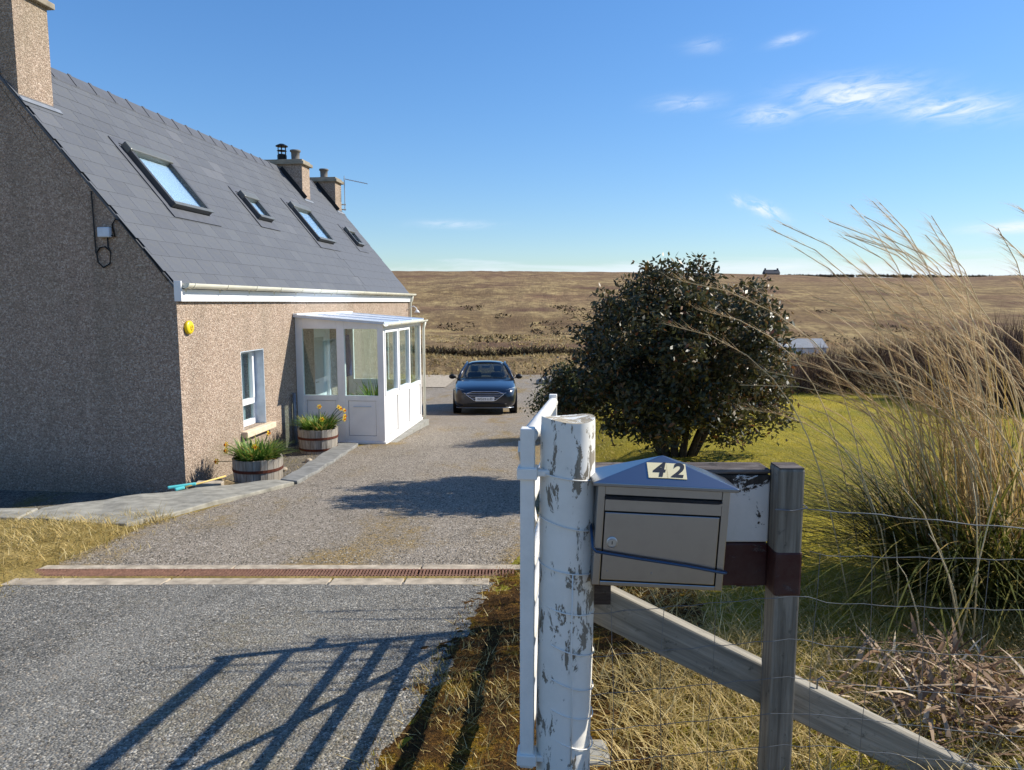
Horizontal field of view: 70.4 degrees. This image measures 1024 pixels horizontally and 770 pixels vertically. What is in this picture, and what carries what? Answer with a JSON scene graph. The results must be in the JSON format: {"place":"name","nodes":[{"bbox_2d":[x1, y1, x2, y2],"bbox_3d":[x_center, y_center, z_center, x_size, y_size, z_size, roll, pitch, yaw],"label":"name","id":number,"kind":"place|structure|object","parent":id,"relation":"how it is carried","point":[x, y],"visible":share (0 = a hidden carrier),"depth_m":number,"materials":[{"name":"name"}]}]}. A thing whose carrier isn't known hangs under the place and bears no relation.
{"place":"outdoors","nodes":[
{"label":"outdoors","id":0,"kind":"place"},
{"bbox_2d":[0,509,226,572],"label":"bank grass","id":1,"kind":"structure","parent":0,"point":[85,522],"depth_m":5.73,"materials":[{"name":"plant"}]},
{"bbox_2d":[0,442,337,509],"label":"sunken path","id":2,"kind":"structure","parent":0,"point":[24,499],"depth_m":9.44,"materials":[{"name":"grey concrete"}]},
{"bbox_2d":[195,481,223,487],"bbox_3d":[-3.594,1.314,8.626,0.300,0.330,0.140,1,6,-8],"label":"concrete block","id":3,"kind":"object","parent":2,"relation":"on","point":[213,483],"depth_m":8.55,"materials":[{"name":"grey concrete"}]},
{"bbox_2d":[214,477,239,484],"bbox_3d":[-3.715,1.308,9.541,0.120,0.100,0.440,17,-11,26],"label":"timber block","id":4,"kind":"object","parent":2,"relation":"on","point":[228,482],"depth_m":9.43,"materials":[{"name":"beige wood"}]},
{"bbox_2d":[232,454,282,482],"bbox_3d":[-3.470,1.177,9.918,0.665,0.408,0.665,0,7,0],"label":"barrel planter","id":5,"kind":"object","parent":2,"relation":"on","point":[253,471],"visible":0.68,"depth_m":9.64,"materials":[{"name":"brown wood"}]},
{"bbox_2d":[213,431,297,463],"bbox_3d":[-3.405,0.843,9.886,1.193,0.423,1.136,5,8,38],"label":"daffodil clump","id":6,"kind":"object","parent":5,"relation":"in","point":[251,452],"visible":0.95,"depth_m":9.79,"materials":[{"name":"green plant"}]},
{"bbox_2d":[297,425,337,454],"bbox_3d":[-3.270,0.911,12.243,0.665,0.408,0.665,0,7,0],"label":"barrel planter","id":7,"kind":"object","parent":2,"relation":"on","point":[314,442],"visible":0.88,"depth_m":11.97,"materials":[{"name":"brown wood"}]},
{"bbox_2d":[290,404,346,430],"bbox_3d":[-3.283,0.539,12.201,1.105,0.465,1.210,0,7,0],"label":"daffodil clump","id":8,"kind":"object","parent":7,"relation":"on","point":[319,422],"visible":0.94,"depth_m":12.12,"materials":[{"name":"green plant"}]},
{"bbox_2d":[0,582,495,769],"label":"tarmac apron","id":9,"kind":"object","parent":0,"point":[269,602],"visible":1,"depth_m":3.25,"materials":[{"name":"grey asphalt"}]},
{"bbox_2d":[0,444,538,747],"bbox_3d":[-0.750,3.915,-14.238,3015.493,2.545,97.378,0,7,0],"label":"rough ground","id":10,"kind":"structure","parent":0,"point":[23,571],"depth_m":5.12,"materials":[{"name":"plant"}]},
{"bbox_2d":[0,575,63,596],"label":"edge grass","id":11,"kind":"structure","parent":10,"relation":"on","point":[9,584],"depth_m":4.54,"materials":[{"name":"plant"}]},
{"bbox_2d":[17,503,184,523],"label":"kerb grass","id":12,"kind":"structure","parent":10,"relation":"on","point":[140,514],"depth_m":6.48,"materials":[{"name":"plant"}]},
{"bbox_2d":[0,442,357,526],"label":"kerb","id":13,"kind":"structure","parent":10,"relation":"on","point":[179,502],"depth_m":7.30,"materials":[{"name":"concrete"}]},
{"bbox_2d":[167,475,225,490],"bbox_3d":[-3.519,1.107,8.158,0.115,0.058,0.663,6,9,44],"label":"hand brush","id":14,"kind":"object","parent":13,"relation":"on","point":[179,487],"visible":1,"depth_m":8.02,"materials":[{"name":"teal plastic"}]},
{"bbox_2d":[0,0,415,493],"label":"cottage","id":15,"kind":"structure","parent":10,"relation":"on","point":[115,378],"depth_m":9.58,"materials":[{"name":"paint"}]},
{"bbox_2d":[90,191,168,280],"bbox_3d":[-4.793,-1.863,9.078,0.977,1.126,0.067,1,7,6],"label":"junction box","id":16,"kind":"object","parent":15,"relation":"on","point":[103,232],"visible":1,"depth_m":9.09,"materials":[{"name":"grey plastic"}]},
{"bbox_2d":[184,321,193,333],"bbox_3d":[-4.179,-0.746,9.399,0.060,0.176,0.176,1,7,6],"label":"alarm bell box","id":17,"kind":"object","parent":15,"relation":"attached to","point":[188,327],"visible":1,"depth_m":9.36,"materials":[{"name":"yellow plastic"}]},
{"bbox_2d":[241,349,275,437],"bbox_3d":[-4.122,0.099,11.346,0.420,1.300,1.010,1,7,6],"label":"window","id":18,"kind":"structure","parent":15,"relation":"in","point":[256,399],"depth_m":11.61,"materials":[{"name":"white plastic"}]},
{"bbox_2d":[314,329,330,394],"bbox_3d":[-3.786,-0.129,14.265,0.140,2.030,0.900,1,7,6],"label":"door","id":19,"kind":"structure","parent":15,"relation":"in","point":[321,337],"depth_m":14.37,"materials":[{"name":"white plastic"}]},
{"bbox_2d":[345,335,351,375],"bbox_3d":[-3.487,-0.622,15.230,0.205,0.850,0.500,0,7,0],"label":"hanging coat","id":20,"kind":"object","parent":15,"relation":"hanging from","point":[348,358],"visible":0.52,"depth_m":15.14,"materials":[{"name":"grey fabric"}]},
{"bbox_2d":[342,176,367,210],"bbox_3d":[-4.548,-5.513,20.905,0.771,0.980,0.262,-1,7,-11],"label":"tv aerial","id":21,"kind":"object","parent":15,"relation":"attached to","point":[344,204],"visible":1,"depth_m":20.85,"materials":[{"name":"metal"}]},
{"bbox_2d":[293,311,428,443],"bbox_3d":[-2.820,0.120,14.281,1.740,3.090,3.060,1,7,6],"label":"glazed porch","id":22,"kind":"object","parent":15,"relation":"attached to","point":[386,415],"visible":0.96,"depth_m":12.94,"materials":[{"name":"plastic"}]},
{"bbox_2d":[349,377,390,395],"bbox_3d":[-2.730,0.333,13.966,1.352,1.060,1.714,0,7,0],"label":"porch plant","id":23,"kind":"object","parent":22,"relation":"on","point":[368,392],"visible":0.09,"depth_m":14.21,"materials":[{"name":"green plant"}]},
{"bbox_2d":[1,565,519,584],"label":"drain channel","id":24,"kind":"object","parent":10,"relation":"on","point":[240,570],"visible":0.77,"depth_m":4.81,"materials":[{"name":"concrete"}]},
{"bbox_2d":[375,571,705,769],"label":"moss","id":25,"kind":"object","parent":10,"relation":"on","point":[432,737],"visible":0.4,"depth_m":2.91,"materials":[{"name":"plant"}]},
{"bbox_2d":[336,556,854,769],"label":"verge grass","id":26,"kind":"structure","parent":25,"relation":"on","point":[483,684],"depth_m":2.93,"materials":[{"name":"plant"}]},
{"bbox_2d":[349,558,808,769],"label":"moss tips","id":27,"kind":"object","parent":10,"relation":"on","point":[515,573],"visible":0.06,"depth_m":2.94,"materials":[{"name":"plant"}]},
{"bbox_2d":[590,564,1023,769],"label":"dry grass","id":28,"kind":"structure","parent":10,"relation":"on","point":[829,764],"depth_m":2.91,"materials":[{"name":"plant"}]},
{"bbox_2d":[60,427,539,563],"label":"drive gravel","id":29,"kind":"structure","parent":0,"point":[258,561],"depth_m":6.08,"materials":[{"name":"grey gravel"}]},
{"bbox_2d":[58,375,571,566],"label":"gravel drive","id":30,"kind":"structure","parent":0,"point":[440,414],"depth_m":7.07,"materials":[{"name":"grey gravel"}]},
{"bbox_2d":[413,375,457,386],"bbox_3d":[-4.568,-0.192,32.187,4.152,0.008,5.000,0,7,0],"label":"concrete pad","id":31,"kind":"object","parent":30,"relation":"on","point":[438,381],"visible":0.3,"depth_m":32.30,"materials":[{"name":"beige concrete"}]},
{"bbox_2d":[449,360,521,412],"bbox_3d":[-0.800,0.006,22.293,2.205,1.520,4.476,0,3,-1],"label":"parked car","id":32,"kind":"object","parent":30,"relation":"on","point":[485,383],"visible":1,"depth_m":20.64,"materials":[{"name":"blue paint"}]},
{"bbox_2d":[535,425,613,508],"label":"drive edge grass","id":33,"kind":"structure","parent":30,"relation":"on","point":[597,454],"depth_m":9.90,"materials":[{"name":"plant"}]},
{"bbox_2d":[47,0,1023,277],"label":"sky","id":34,"kind":"structure","parent":0,"point":[483,135],"materials":[{"name":"blue"}]},
{"bbox_2d":[392,271,1023,374],"bbox_3d":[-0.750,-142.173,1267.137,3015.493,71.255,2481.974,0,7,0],"label":"moor","id":35,"kind":"structure","parent":0,"point":[525,299],"depth_m":204.59,"materials":[{"name":"brown plant"}]},
{"bbox_2d":[412,345,646,356],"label":"heather bank","id":36,"kind":"structure","parent":35,"relation":"on","point":[501,352],"depth_m":44.13,"materials":[{"name":"brown plant"}]},
{"bbox_2d":[412,352,907,376],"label":"tussocks","id":37,"kind":"object","parent":35,"relation":"on","point":[541,355],"visible":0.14,"depth_m":39.58,"materials":[{"name":"brown plant"}]},
{"bbox_2d":[413,304,941,352],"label":"heather patches","id":38,"kind":"object","parent":35,"relation":"on","point":[536,330],"visible":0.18,"depth_m":147.27,"materials":[{"name":"brown plant"}]},
{"bbox_2d":[412,333,942,355],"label":"tussocks","id":39,"kind":"object","parent":35,"relation":"on","point":[526,339],"visible":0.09,"depth_m":111.55,"materials":[{"name":"brown plant"}]},
{"bbox_2d":[762,268,779,274],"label":"skyline farmhouse","id":40,"kind":"object","parent":35,"relation":"on","point":[772,272],"visible":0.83,"depth_m":507.59,"materials":[{"name":"grey"}]},
{"bbox_2d":[764,338,827,353],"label":"white byre","id":41,"kind":"structure","parent":35,"relation":"on","point":[804,343],"depth_m":100.52,"materials":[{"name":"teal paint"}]},
{"bbox_2d":[787,273,854,276],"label":"windbreak","id":42,"kind":"object","parent":35,"relation":"on","point":[825,275],"visible":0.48,"depth_m":508.53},
{"bbox_2d":[856,274,1023,277],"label":"windbreak","id":43,"kind":"object","parent":35,"relation":"on","point":[905,276],"visible":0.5,"depth_m":512.72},
{"bbox_2d":[400,378,1023,769],"bbox_3d":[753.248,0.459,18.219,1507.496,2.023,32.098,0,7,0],"label":"lawn","id":44,"kind":"structure","parent":0,"point":[708,450],"depth_m":4.40,"materials":[{"name":"green plant"}]},
{"bbox_2d":[536,376,552,384],"bbox_3d":[2.109,-0.103,31.121,2.147,0.558,0.855,0,7,0],"label":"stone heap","id":45,"kind":"object","parent":44,"relation":"on","point":[542,379],"visible":0.09,"depth_m":31.19,"materials":[{"name":"grey stone"}]},
{"bbox_2d":[520,360,610,419],"bbox_3d":[1.076,0.279,13.393,1.881,1.559,1.607,0,7,0],"label":"bush","id":46,"kind":"object","parent":44,"relation":"on","point":[538,402],"visible":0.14,"depth_m":13.11,"materials":[{"name":"green plant"}]},
{"bbox_2d":[536,414,609,769],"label":"gate post","id":47,"kind":"object","parent":44,"relation":"on","point":[565,649],"visible":0.91,"depth_m":2.18,"materials":[{"name":"white paint"}]},
{"bbox_2d":[517,394,557,767],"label":"field gate","id":48,"kind":"structure","parent":47,"relation":"attached to","point":[530,472],"depth_m":2.21,"materials":[{"name":"white paint"}]},
{"bbox_2d":[590,456,738,590],"bbox_3d":[0.436,0.400,2.170,0.418,0.385,0.164,3,7,0],"label":"letterbox","id":49,"kind":"object","parent":47,"relation":"attached to","point":[660,521],"visible":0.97,"depth_m":2.11,"materials":[{"name":"silver metal"}]},
{"bbox_2d":[600,511,718,584],"bbox_3d":[0.432,0.478,2.122,0.333,0.204,0.020,3,7,0],"label":"door","id":50,"kind":"structure","parent":49,"relation":"in","point":[691,540],"depth_m":2.12,"materials":[{"name":"silver metal"}]},
{"bbox_2d":[594,462,769,604],"bbox_3d":[0.519,0.476,2.290,0.545,0.454,0.102,0,7,0],"label":"painted board","id":51,"kind":"object","parent":47,"relation":"attached to","point":[745,562],"visible":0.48,"depth_m":2.24,"materials":[{"name":"white paint"}]},
{"bbox_2d":[593,586,987,769],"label":"fence strut","id":52,"kind":"object","parent":47,"relation":"attached to","point":[643,628],"visible":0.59,"depth_m":2.34,"materials":[{"name":"grey wood"}]},
{"bbox_2d":[530,251,801,457],"bbox_3d":[1.819,-0.277,8.558,2.949,2.587,2.804,3,7,26],"label":"evergreen shrub","id":53,"kind":"object","parent":44,"relation":"on","point":[684,386],"visible":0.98,"depth_m":7.87,"materials":[{"name":"green plant"}]},
{"bbox_2d":[758,462,807,769],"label":"fence post","id":54,"kind":"object","parent":44,"relation":"on","point":[784,540],"visible":0.99,"depth_m":2.21,"materials":[{"name":"wood"}]},
{"bbox_2d":[590,509,1023,769],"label":"wire fence","id":55,"kind":"object","parent":54,"relation":"attached to","point":[809,714],"visible":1,"depth_m":2.16,"materials":[{"name":"grey metal"}]},
{"bbox_2d":[654,195,1023,733],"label":"pampas grass","id":56,"kind":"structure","parent":44,"relation":"on","point":[971,490],"depth_m":3.93,"materials":[{"name":"beige plant"}]},
{"bbox_2d":[768,309,1023,393],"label":"thicket","id":57,"kind":"object","parent":44,"relation":"on","point":[812,375],"visible":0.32,"depth_m":18.22,"materials":[{"name":"brown plant"}]},
{"bbox_2d":[794,612,1023,768],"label":"dead leaves","id":58,"kind":"object","parent":44,"relation":"on","point":[1006,691],"visible":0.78,"depth_m":2.71,"materials":[{"name":"brown plant"}]},
{"bbox_2d":[875,303,1023,413],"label":"thicket","id":59,"kind":"object","parent":44,"relation":"on","point":[1018,353],"visible":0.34,"depth_m":15.25,"materials":[{"name":"brown plant"}]},
{"bbox_2d":[596,388,1023,427],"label":"lawn grass","id":60,"kind":"structure","parent":0,"point":[909,404],"depth_m":14.57,"materials":[{"name":"green plant"}]}
]}

